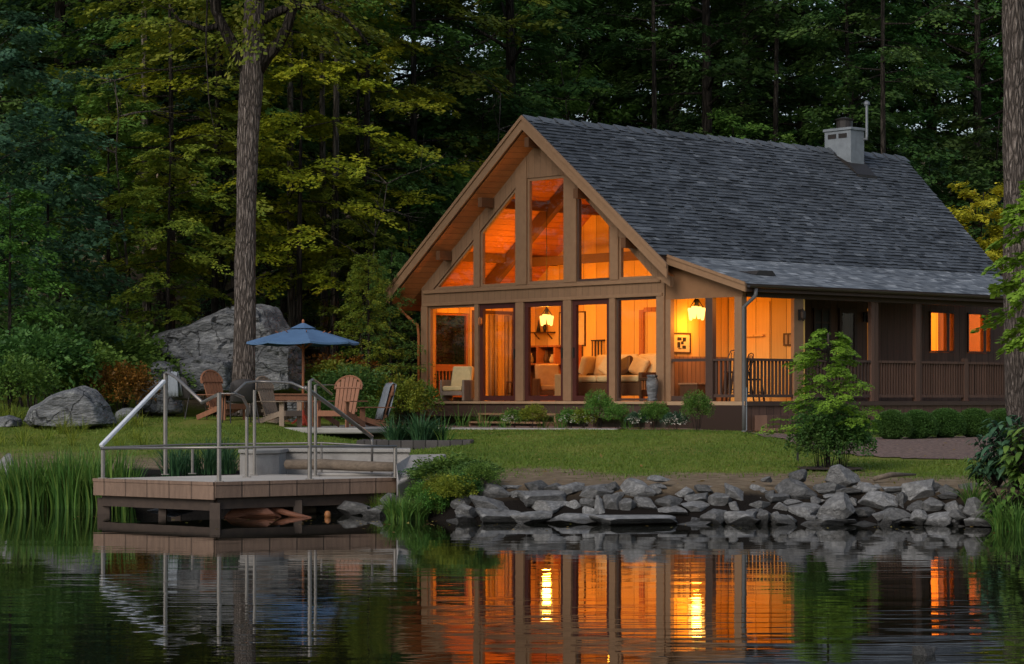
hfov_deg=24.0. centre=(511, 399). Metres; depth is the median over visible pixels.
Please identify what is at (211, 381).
garden chair
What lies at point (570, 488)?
bank stone
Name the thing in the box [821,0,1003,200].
forest tree
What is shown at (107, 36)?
forest tree
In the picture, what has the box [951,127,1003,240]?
forest tree
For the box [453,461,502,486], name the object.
bank shrub
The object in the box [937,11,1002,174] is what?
forest tree
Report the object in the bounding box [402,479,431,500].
bank shrub
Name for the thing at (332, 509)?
bank stone
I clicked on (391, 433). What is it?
strap plant
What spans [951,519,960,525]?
bank stone
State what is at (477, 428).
path
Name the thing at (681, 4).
slim tree
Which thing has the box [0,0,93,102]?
forest tree
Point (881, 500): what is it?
bank stone
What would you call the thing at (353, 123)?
forest tree
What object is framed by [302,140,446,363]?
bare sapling
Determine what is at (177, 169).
gold maple
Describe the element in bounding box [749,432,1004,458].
mulch bed
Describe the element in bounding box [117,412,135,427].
rough grass
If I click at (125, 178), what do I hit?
understorey tree
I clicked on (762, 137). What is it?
forest tree
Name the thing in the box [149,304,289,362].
boulder
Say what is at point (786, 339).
framed picture
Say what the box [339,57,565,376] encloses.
understorey tree
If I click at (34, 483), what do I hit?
reed clump
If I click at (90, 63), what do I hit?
forest tree
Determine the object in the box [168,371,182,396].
towel
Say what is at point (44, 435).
rough grass
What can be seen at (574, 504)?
bank stone
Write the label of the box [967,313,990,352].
lit window
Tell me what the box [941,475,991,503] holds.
grass tuft
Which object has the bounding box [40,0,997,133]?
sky
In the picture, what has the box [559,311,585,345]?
wall panel
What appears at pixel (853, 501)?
bank stone
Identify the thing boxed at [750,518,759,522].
bank stone
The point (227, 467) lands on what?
tall grass
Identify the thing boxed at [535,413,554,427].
grass wisp
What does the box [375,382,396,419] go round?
towel
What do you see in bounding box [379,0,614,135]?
slim tree
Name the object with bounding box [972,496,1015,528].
grass tuft
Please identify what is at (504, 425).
grass wisp
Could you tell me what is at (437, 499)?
bank shrub
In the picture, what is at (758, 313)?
sunroom door
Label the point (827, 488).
bank stone
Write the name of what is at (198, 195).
gold maple
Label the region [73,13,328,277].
forest tree
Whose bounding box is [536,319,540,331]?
figurine
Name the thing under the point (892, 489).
bank stone
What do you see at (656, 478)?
bank stone
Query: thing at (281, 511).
driftwood
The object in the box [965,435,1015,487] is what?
shore plant
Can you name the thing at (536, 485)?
bank stone
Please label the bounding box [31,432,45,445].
rough grass
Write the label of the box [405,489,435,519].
grass tuft
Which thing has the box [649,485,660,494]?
bank stone
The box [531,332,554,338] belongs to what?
wall shelf
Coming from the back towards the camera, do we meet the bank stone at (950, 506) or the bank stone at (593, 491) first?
the bank stone at (593, 491)
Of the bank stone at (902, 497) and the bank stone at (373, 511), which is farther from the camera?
the bank stone at (373, 511)
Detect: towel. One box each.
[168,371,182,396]
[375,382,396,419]
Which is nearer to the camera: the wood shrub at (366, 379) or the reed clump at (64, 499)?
the reed clump at (64, 499)
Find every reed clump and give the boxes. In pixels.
[0,445,64,508]
[0,451,46,482]
[0,452,49,508]
[0,466,29,508]
[0,471,26,508]
[5,455,67,507]
[6,447,55,503]
[15,446,81,507]
[24,443,82,487]
[30,446,93,508]
[38,452,91,508]
[48,442,108,475]
[48,449,105,507]
[62,445,116,477]
[69,454,114,507]
[74,457,124,508]
[76,451,126,507]
[78,438,141,477]
[89,443,148,507]
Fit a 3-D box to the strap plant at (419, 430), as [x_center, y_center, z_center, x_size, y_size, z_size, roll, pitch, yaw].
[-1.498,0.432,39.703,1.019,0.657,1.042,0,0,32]
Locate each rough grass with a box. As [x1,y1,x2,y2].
[0,430,11,444]
[8,425,28,440]
[12,405,25,420]
[12,426,36,445]
[31,422,59,438]
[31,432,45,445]
[37,430,51,440]
[51,422,68,433]
[53,412,73,433]
[62,415,89,440]
[63,435,81,445]
[71,418,94,431]
[113,432,129,445]
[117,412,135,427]
[126,426,142,443]
[130,412,145,425]
[133,414,148,426]
[134,425,155,444]
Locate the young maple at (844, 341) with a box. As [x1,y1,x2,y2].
[755,328,883,466]
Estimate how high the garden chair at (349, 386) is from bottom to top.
0.937 m
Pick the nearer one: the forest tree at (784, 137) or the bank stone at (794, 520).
the bank stone at (794, 520)
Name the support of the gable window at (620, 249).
in the cabin
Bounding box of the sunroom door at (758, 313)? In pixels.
[747,301,770,400]
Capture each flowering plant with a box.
[500,407,527,427]
[555,407,585,427]
[568,407,598,427]
[624,410,653,428]
[659,410,691,428]
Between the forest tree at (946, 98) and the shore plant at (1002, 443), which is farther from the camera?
the forest tree at (946, 98)
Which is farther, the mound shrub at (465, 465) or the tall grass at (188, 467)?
the tall grass at (188, 467)
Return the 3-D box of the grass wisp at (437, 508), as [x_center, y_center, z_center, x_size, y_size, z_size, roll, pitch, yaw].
[-0.829,1.208,28.049,0.548,0.271,0.480,0,0,-20]
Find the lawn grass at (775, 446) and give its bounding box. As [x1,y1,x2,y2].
[0,385,988,482]
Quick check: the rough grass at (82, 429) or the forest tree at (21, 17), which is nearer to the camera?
the rough grass at (82, 429)
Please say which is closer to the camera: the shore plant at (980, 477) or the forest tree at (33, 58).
the shore plant at (980, 477)
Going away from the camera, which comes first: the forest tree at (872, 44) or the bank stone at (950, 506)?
the bank stone at (950, 506)
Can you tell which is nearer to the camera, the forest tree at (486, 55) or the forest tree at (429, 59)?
the forest tree at (429, 59)
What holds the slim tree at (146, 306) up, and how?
on the ground at (678, 482)
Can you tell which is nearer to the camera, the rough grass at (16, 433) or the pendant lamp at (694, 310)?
the rough grass at (16, 433)
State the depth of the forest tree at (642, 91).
101.16 m
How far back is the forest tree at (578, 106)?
78.78 m
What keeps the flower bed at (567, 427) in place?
on the ground at (678, 482)
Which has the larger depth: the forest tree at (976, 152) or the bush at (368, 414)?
the forest tree at (976, 152)
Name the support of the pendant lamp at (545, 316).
hanging from the cabin
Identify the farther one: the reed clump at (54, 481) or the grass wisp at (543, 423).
the grass wisp at (543, 423)
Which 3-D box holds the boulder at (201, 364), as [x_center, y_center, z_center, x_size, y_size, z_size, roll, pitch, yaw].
[-6.529,-0.536,51.395,1.312,0.870,1.452,0,0,0]
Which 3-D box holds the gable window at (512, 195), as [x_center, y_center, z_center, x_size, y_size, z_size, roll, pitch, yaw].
[-0.268,-3.624,53.909,0.080,2.163,1.199,0,0,-42]
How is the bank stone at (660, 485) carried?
on the ground at (678, 482)
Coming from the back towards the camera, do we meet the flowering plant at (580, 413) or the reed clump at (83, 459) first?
the flowering plant at (580, 413)
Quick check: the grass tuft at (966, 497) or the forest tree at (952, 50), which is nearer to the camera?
the grass tuft at (966, 497)
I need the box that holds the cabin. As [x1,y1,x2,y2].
[385,101,1004,434]
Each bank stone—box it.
[0,453,15,478]
[147,508,194,511]
[316,505,342,513]
[337,500,370,514]
[360,505,385,516]
[380,493,400,503]
[446,518,458,521]
[450,496,471,508]
[454,504,477,517]
[456,514,476,521]
[469,494,508,509]
[476,508,519,522]
[478,483,510,497]
[501,485,521,488]
[509,490,520,497]
[509,510,552,523]
[517,490,566,506]
[524,480,547,490]
[531,500,567,513]
[544,483,561,489]
[545,513,597,523]
[558,482,584,494]
[565,500,580,508]
[579,484,613,497]
[580,498,594,506]
[582,506,598,513]
[589,515,677,524]
[594,495,604,513]
[603,494,621,509]
[605,481,619,491]
[619,498,636,509]
[620,478,656,496]
[634,497,656,508]
[647,475,670,481]
[649,483,666,488]
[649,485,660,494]
[654,495,682,506]
[658,506,688,514]
[675,487,694,496]
[681,501,709,511]
[681,521,711,524]
[684,492,707,501]
[691,517,699,522]
[694,485,712,492]
[700,509,726,524]
[707,492,731,505]
[724,483,743,500]
[724,511,756,523]
[728,501,738,510]
[746,508,761,512]
[749,501,770,508]
[750,484,764,489]
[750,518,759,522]
[756,509,770,523]
[760,476,771,482]
[765,493,789,501]
[769,514,795,524]
[773,502,787,510]
[774,478,816,499]
[783,499,801,505]
[787,502,820,517]
[787,515,796,522]
[788,469,806,481]
[801,519,847,524]
[804,515,817,520]
[810,496,822,503]
[812,482,845,493]
[816,512,836,519]
[817,492,855,519]
[823,494,833,499]
[825,464,860,486]
[834,488,862,493]
[837,519,856,523]
[850,497,856,505]
[850,520,877,524]
[854,507,874,516]
[856,482,879,492]
[857,490,897,509]
[872,511,884,521]
[877,507,910,524]
[881,486,901,492]
[895,492,907,503]
[900,518,913,522]
[901,479,934,499]
[906,500,922,510]
[909,509,927,524]
[912,645,935,655]
[921,497,944,510]
[924,511,952,525]
[933,482,941,490]
[937,491,957,498]
[938,484,954,493]
[944,500,957,510]
[948,509,966,520]
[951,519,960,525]
[958,483,977,490]
[958,505,963,513]
[963,497,991,517]
[964,517,991,526]
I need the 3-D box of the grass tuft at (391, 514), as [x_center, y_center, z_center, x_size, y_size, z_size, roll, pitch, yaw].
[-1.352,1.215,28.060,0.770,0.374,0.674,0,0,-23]
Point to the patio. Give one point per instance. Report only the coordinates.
(340, 429)
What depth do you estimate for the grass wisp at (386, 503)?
28.67 m
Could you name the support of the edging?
on the ground at (678, 482)
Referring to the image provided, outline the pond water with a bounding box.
[0,507,1023,663]
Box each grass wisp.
[365,493,383,507]
[372,491,400,516]
[409,504,433,518]
[429,495,449,513]
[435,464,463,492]
[444,404,473,426]
[472,401,496,426]
[488,410,510,427]
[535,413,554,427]
[546,404,569,427]
[618,405,633,428]
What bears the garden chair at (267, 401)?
on the patio
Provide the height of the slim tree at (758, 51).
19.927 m
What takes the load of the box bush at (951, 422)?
on the mulch bed at (933, 448)
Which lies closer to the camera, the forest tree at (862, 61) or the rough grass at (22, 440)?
the rough grass at (22, 440)
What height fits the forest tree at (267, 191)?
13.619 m
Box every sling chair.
[167,376,206,418]
[222,379,259,423]
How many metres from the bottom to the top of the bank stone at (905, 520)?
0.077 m
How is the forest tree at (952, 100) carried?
on the ground at (678, 482)
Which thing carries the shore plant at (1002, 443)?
on the ground at (678, 482)
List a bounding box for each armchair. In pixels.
[440,366,473,400]
[533,364,558,395]
[555,356,596,395]
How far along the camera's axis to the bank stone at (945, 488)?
27.29 m
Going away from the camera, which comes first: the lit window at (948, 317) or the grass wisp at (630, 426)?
the grass wisp at (630, 426)
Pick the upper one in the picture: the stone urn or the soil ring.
the stone urn
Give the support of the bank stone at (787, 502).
on the ground at (678, 482)
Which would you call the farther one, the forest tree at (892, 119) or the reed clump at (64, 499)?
the forest tree at (892, 119)
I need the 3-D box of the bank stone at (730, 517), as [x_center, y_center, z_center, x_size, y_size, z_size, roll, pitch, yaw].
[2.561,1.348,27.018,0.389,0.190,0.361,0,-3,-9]
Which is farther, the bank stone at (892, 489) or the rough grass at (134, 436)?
the rough grass at (134, 436)
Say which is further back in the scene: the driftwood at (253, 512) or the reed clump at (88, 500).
the reed clump at (88, 500)
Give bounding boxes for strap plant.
[376,414,411,439]
[390,410,446,439]
[394,420,412,439]
[425,417,458,439]
[428,412,465,439]
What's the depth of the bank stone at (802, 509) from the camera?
27.22 m
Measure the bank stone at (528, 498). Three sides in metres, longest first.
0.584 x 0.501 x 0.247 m
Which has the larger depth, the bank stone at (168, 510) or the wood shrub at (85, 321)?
the wood shrub at (85, 321)
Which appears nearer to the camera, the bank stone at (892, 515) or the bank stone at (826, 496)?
the bank stone at (892, 515)
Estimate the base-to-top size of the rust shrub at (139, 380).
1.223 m
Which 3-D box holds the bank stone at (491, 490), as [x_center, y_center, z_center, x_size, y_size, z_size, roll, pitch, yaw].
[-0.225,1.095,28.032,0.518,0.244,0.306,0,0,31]
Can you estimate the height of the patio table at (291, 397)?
0.605 m
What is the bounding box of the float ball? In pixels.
[324,511,330,516]
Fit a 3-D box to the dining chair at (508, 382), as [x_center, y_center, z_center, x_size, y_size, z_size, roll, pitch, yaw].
[0.140,-0.455,56.524,0.537,0.996,0.502,0,0,18]
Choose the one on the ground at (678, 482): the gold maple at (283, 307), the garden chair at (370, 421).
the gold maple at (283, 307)
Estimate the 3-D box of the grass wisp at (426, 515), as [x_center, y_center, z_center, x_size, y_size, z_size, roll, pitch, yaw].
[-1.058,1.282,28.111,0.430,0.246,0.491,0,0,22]
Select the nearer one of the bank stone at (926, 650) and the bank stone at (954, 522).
the bank stone at (926, 650)
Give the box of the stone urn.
[646,375,657,400]
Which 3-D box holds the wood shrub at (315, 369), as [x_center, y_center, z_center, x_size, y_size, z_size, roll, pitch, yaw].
[-3.963,-0.216,53.014,2.142,1.434,2.240,0,0,-7]
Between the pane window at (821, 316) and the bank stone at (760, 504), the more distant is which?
the pane window at (821, 316)
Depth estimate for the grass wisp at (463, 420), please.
50.52 m
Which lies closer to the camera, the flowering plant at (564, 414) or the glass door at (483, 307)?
the flowering plant at (564, 414)
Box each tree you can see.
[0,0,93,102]
[0,0,103,300]
[0,0,159,292]
[0,0,232,326]
[0,0,243,307]
[0,0,271,306]
[0,17,74,296]
[0,22,134,348]
[0,84,186,335]
[0,108,175,391]
[0,181,87,403]
[1,80,226,401]
[4,0,99,219]
[13,0,356,321]
[27,16,192,128]
[32,2,100,44]
[35,0,385,398]
[37,14,175,226]
[39,0,197,177]
[42,0,279,329]
[70,0,315,144]
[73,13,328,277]
[123,1,359,367]
[124,2,326,274]
[133,0,402,416]
[141,1,208,336]
[175,54,351,284]
[176,72,389,325]
[180,0,446,358]
[185,0,386,408]
[221,0,404,403]
[231,86,379,325]
[259,109,389,327]
[259,144,463,405]
[267,0,404,359]
[271,0,504,158]
[302,146,468,419]
[303,0,560,359]
[305,0,480,114]
[305,248,432,419]
[308,1,472,403]
[310,100,490,412]
[339,0,494,417]
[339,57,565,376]
[339,156,474,419]
[350,0,613,340]
[350,244,450,420]
[352,0,517,169]
[377,153,481,370]
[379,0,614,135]
[406,0,586,121]
[431,0,601,107]
[450,0,691,151]
[450,92,560,343]
[461,0,588,109]
[462,2,681,121]
[472,129,502,165]
[478,0,690,131]
[483,59,643,159]
[517,0,738,136]
[518,0,866,140]
[532,0,738,121]
[551,0,736,128]
[563,0,850,141]
[578,0,879,145]
[596,0,810,134]
[627,0,967,203]
[643,113,719,135]
[658,2,796,132]
[661,0,856,140]
[684,126,712,134]
[694,0,849,142]
[706,107,798,144]
[724,0,908,146]
[724,0,974,206]
[739,14,926,166]
[754,0,999,198]
[756,0,1001,153]
[768,132,795,143]
[778,117,833,145]
[779,69,968,190]
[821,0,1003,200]
[840,0,999,190]
[858,0,1001,200]
[874,0,999,195]
[880,0,1003,192]
[889,136,1003,267]
[915,0,1003,176]
[931,104,1003,224]
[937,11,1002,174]
[946,181,1003,261]
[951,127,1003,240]
[951,192,1003,264]
[976,216,1002,269]
[1002,0,1023,428]
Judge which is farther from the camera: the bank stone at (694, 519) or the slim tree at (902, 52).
the slim tree at (902, 52)
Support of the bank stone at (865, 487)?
on the ground at (678, 482)
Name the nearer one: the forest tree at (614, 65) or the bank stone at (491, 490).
the bank stone at (491, 490)
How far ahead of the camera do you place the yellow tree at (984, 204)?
63.10 m
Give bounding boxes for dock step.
[313,472,392,475]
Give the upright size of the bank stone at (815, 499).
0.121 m
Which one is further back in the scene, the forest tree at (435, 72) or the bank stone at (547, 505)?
the forest tree at (435, 72)
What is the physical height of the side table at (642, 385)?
0.500 m
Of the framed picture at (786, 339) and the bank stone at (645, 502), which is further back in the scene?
the framed picture at (786, 339)
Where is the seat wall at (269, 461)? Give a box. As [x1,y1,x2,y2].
[238,448,410,474]
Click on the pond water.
(133, 585)
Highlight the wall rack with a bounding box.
[591,340,604,355]
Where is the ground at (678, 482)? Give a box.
[0,96,1023,526]
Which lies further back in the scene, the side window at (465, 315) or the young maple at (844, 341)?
the side window at (465, 315)
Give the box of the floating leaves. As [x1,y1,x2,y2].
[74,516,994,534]
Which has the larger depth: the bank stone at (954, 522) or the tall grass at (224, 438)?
the tall grass at (224, 438)
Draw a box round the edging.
[746,430,798,460]
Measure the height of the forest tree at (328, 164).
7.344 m
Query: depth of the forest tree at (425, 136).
68.69 m
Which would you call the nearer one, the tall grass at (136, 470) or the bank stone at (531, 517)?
the bank stone at (531, 517)
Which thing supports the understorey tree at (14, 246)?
on the ground at (678, 482)
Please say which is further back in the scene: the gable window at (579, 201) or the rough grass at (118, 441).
the gable window at (579, 201)
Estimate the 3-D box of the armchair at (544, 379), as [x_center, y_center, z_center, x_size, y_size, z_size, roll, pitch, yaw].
[0.847,-0.383,54.559,0.680,0.846,0.659,0,0,-12]
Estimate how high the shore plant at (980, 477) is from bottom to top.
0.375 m
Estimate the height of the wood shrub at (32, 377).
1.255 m
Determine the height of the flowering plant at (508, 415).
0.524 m
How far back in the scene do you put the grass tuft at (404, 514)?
27.87 m
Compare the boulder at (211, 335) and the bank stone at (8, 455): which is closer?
the bank stone at (8, 455)
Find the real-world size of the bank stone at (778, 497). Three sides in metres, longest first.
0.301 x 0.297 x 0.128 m
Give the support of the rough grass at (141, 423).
on the ground at (678, 482)
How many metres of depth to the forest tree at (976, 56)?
85.76 m
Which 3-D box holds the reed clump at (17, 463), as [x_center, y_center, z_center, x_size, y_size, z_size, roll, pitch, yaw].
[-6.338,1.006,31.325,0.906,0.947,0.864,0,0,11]
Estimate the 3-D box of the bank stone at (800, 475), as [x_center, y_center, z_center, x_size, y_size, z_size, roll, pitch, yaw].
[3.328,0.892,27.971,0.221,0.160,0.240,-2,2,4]
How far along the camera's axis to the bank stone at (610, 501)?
27.39 m
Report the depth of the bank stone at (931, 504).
27.00 m
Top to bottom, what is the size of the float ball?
0.095 m
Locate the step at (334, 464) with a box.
[284,459,392,471]
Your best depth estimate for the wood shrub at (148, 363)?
50.19 m
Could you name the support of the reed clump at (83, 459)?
in the pond water
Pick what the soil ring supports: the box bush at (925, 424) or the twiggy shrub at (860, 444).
the twiggy shrub at (860, 444)
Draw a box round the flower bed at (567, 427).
[430,425,720,430]
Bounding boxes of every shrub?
[0,295,135,398]
[0,320,102,407]
[0,351,63,413]
[24,339,137,399]
[65,320,170,403]
[83,359,160,410]
[101,353,197,416]
[148,361,179,379]
[288,358,366,418]
[299,362,395,422]
[305,351,386,417]
[359,372,431,425]
[392,377,444,425]
[398,462,460,480]
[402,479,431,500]
[406,451,503,481]
[412,487,455,516]
[421,472,450,497]
[427,474,475,508]
[435,473,478,499]
[447,472,483,496]
[450,459,507,482]
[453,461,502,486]
[517,403,547,427]
[583,388,615,427]
[600,403,630,427]
[638,400,670,429]
[679,389,715,430]
[784,396,869,466]
[784,417,853,469]
[804,410,877,466]
[819,399,875,466]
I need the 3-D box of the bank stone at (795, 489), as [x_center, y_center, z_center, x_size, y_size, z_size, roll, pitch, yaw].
[3.253,1.062,27.680,0.535,0.316,0.337,0,0,22]
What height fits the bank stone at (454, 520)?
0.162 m
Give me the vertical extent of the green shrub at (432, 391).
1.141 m
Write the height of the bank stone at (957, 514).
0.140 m
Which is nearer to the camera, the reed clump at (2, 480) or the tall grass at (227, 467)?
the reed clump at (2, 480)
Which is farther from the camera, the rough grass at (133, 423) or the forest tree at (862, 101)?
the forest tree at (862, 101)
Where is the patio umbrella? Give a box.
[246,319,358,426]
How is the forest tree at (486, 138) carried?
on the ground at (678, 482)
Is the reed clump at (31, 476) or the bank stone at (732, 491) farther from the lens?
the reed clump at (31, 476)
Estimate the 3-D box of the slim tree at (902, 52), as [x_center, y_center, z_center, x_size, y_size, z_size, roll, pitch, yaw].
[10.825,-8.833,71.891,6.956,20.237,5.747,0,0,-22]
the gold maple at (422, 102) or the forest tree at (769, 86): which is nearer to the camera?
the gold maple at (422, 102)
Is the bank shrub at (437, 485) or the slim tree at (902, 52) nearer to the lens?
the bank shrub at (437, 485)
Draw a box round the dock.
[93,371,396,519]
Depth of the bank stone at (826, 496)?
27.45 m
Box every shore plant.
[961,458,988,485]
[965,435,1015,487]
[974,482,1023,524]
[980,420,1023,489]
[983,415,1023,457]
[994,425,1023,487]
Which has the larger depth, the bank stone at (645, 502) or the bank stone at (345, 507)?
the bank stone at (345, 507)
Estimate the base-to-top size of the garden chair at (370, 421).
0.948 m
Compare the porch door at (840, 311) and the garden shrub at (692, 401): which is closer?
the garden shrub at (692, 401)
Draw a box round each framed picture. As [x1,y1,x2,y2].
[674,332,690,352]
[783,333,790,345]
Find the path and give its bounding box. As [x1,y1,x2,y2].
[409,427,620,429]
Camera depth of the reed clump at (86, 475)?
30.89 m
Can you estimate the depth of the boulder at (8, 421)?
41.18 m
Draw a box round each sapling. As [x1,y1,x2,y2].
[37,64,198,407]
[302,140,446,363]
[443,67,521,162]
[510,43,598,120]
[969,180,1023,359]
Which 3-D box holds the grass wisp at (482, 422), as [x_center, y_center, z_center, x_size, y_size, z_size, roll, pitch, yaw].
[-0.630,0.323,50.211,0.899,0.609,0.869,0,0,-35]
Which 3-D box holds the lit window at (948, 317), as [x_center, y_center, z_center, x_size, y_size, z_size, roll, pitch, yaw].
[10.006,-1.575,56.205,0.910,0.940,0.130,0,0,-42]
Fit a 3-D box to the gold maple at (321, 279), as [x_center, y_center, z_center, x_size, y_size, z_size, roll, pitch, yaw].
[-4.922,-3.746,56.648,5.444,9.269,5.492,0,0,-34]
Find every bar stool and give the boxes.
[721,350,733,400]
[729,353,754,400]
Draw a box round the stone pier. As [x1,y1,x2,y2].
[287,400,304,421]
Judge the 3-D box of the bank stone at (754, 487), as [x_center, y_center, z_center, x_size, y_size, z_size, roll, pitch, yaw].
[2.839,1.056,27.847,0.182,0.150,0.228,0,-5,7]
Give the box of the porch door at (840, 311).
[838,309,856,400]
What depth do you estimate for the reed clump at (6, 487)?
30.82 m
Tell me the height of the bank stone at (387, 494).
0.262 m
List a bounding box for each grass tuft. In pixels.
[373,493,414,519]
[382,495,419,519]
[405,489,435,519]
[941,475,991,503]
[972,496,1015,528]
[991,499,1023,530]
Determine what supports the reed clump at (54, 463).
in the pond water
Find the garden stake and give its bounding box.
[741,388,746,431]
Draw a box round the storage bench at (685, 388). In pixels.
[678,383,704,395]
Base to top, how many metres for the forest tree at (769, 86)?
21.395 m
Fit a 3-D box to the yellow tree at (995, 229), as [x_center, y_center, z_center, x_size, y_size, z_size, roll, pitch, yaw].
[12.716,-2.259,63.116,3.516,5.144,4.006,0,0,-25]
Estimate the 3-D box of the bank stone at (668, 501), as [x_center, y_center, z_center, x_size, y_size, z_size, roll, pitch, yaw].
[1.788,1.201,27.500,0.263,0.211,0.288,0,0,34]
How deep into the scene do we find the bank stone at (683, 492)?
27.61 m
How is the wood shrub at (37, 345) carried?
on the ground at (678, 482)
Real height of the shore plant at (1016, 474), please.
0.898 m
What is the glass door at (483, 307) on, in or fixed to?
in the cabin
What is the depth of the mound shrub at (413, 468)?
29.06 m
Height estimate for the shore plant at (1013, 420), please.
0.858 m
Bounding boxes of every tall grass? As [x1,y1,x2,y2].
[113,461,154,476]
[147,443,189,476]
[167,441,195,465]
[173,445,211,475]
[184,435,236,474]
[186,432,238,468]
[203,437,240,473]
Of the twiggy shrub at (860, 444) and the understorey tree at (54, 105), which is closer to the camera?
the twiggy shrub at (860, 444)
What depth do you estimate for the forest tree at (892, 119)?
75.75 m
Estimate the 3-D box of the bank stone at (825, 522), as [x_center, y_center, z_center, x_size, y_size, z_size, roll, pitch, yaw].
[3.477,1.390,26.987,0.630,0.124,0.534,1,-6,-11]
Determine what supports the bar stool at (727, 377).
on the cabin
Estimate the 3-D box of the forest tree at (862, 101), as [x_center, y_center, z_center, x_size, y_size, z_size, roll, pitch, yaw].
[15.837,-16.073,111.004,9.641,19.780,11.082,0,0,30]
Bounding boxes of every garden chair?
[196,369,245,419]
[252,376,306,426]
[312,375,367,427]
[351,382,394,428]
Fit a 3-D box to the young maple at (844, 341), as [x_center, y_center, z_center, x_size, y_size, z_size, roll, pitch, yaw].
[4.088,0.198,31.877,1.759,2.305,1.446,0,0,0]
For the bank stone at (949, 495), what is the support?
on the ground at (678, 482)
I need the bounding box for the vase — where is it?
[543,350,549,362]
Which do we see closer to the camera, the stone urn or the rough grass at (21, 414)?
the rough grass at (21, 414)
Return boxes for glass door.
[480,303,514,400]
[525,301,562,400]
[572,299,608,400]
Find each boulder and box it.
[0,415,22,426]
[23,386,116,428]
[115,408,138,421]
[134,379,182,415]
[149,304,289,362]
[176,355,232,393]
[255,345,305,393]
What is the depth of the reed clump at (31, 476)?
30.93 m
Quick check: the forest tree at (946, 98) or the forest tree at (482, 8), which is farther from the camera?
the forest tree at (482, 8)
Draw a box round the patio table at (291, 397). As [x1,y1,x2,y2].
[269,394,312,425]
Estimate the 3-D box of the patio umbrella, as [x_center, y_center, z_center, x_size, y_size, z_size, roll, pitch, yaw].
[-3.837,-0.485,44.200,1.926,1.970,1.926,0,0,-35]
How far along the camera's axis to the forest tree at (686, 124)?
78.72 m
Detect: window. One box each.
[429,305,473,400]
[435,243,472,288]
[435,313,467,365]
[481,190,514,286]
[528,175,563,283]
[577,199,609,281]
[617,297,655,400]
[619,238,653,278]
[813,308,830,350]
[929,311,954,351]
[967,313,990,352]
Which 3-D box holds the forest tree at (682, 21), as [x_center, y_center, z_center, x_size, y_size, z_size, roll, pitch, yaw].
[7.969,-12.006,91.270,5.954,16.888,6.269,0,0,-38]
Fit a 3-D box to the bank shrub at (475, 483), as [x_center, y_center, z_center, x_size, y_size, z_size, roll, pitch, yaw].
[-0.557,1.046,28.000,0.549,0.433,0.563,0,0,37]
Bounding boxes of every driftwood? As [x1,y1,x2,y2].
[224,507,281,516]
[268,507,311,517]
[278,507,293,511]
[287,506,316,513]
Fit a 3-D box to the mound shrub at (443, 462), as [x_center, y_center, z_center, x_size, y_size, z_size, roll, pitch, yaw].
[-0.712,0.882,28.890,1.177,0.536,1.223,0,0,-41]
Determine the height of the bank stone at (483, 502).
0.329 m
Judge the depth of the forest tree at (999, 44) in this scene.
97.81 m
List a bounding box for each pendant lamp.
[540,211,553,325]
[688,299,704,319]
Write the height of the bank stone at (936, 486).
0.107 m
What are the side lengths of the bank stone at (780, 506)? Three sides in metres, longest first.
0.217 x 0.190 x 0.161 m
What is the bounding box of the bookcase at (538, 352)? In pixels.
[531,345,582,395]
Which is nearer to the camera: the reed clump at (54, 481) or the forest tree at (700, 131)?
the reed clump at (54, 481)
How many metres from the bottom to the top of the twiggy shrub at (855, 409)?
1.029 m
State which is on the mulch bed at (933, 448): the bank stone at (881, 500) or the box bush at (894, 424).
the box bush at (894, 424)
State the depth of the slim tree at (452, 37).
59.83 m
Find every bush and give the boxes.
[313,398,340,425]
[330,402,375,422]
[357,402,396,421]
[871,409,913,438]
[904,409,938,438]
[931,407,967,437]
[957,407,993,436]
[988,407,1006,437]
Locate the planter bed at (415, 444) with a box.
[356,439,473,449]
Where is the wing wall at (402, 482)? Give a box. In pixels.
[396,454,445,501]
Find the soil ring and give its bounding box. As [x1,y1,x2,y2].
[798,466,866,469]
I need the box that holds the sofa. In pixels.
[579,354,655,396]
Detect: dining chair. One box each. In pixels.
[505,381,512,395]
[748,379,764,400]
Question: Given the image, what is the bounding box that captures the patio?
[287,425,388,433]
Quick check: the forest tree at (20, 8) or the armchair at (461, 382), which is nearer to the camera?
the armchair at (461, 382)
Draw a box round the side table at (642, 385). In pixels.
[639,377,646,397]
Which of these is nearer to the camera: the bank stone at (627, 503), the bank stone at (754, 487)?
the bank stone at (627, 503)
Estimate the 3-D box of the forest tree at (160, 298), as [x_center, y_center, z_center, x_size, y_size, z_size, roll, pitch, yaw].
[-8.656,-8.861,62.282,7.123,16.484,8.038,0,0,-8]
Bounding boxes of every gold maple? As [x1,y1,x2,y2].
[0,0,230,329]
[0,0,333,415]
[88,131,265,415]
[94,0,329,414]
[116,0,465,318]
[185,42,438,408]
[232,0,568,418]
[260,178,412,358]
[261,0,484,360]
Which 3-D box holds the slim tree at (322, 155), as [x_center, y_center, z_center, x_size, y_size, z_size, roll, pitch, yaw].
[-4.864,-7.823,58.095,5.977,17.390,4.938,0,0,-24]
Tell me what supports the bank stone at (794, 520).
on the ground at (678, 482)
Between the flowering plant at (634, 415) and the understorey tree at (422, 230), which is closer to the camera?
the flowering plant at (634, 415)

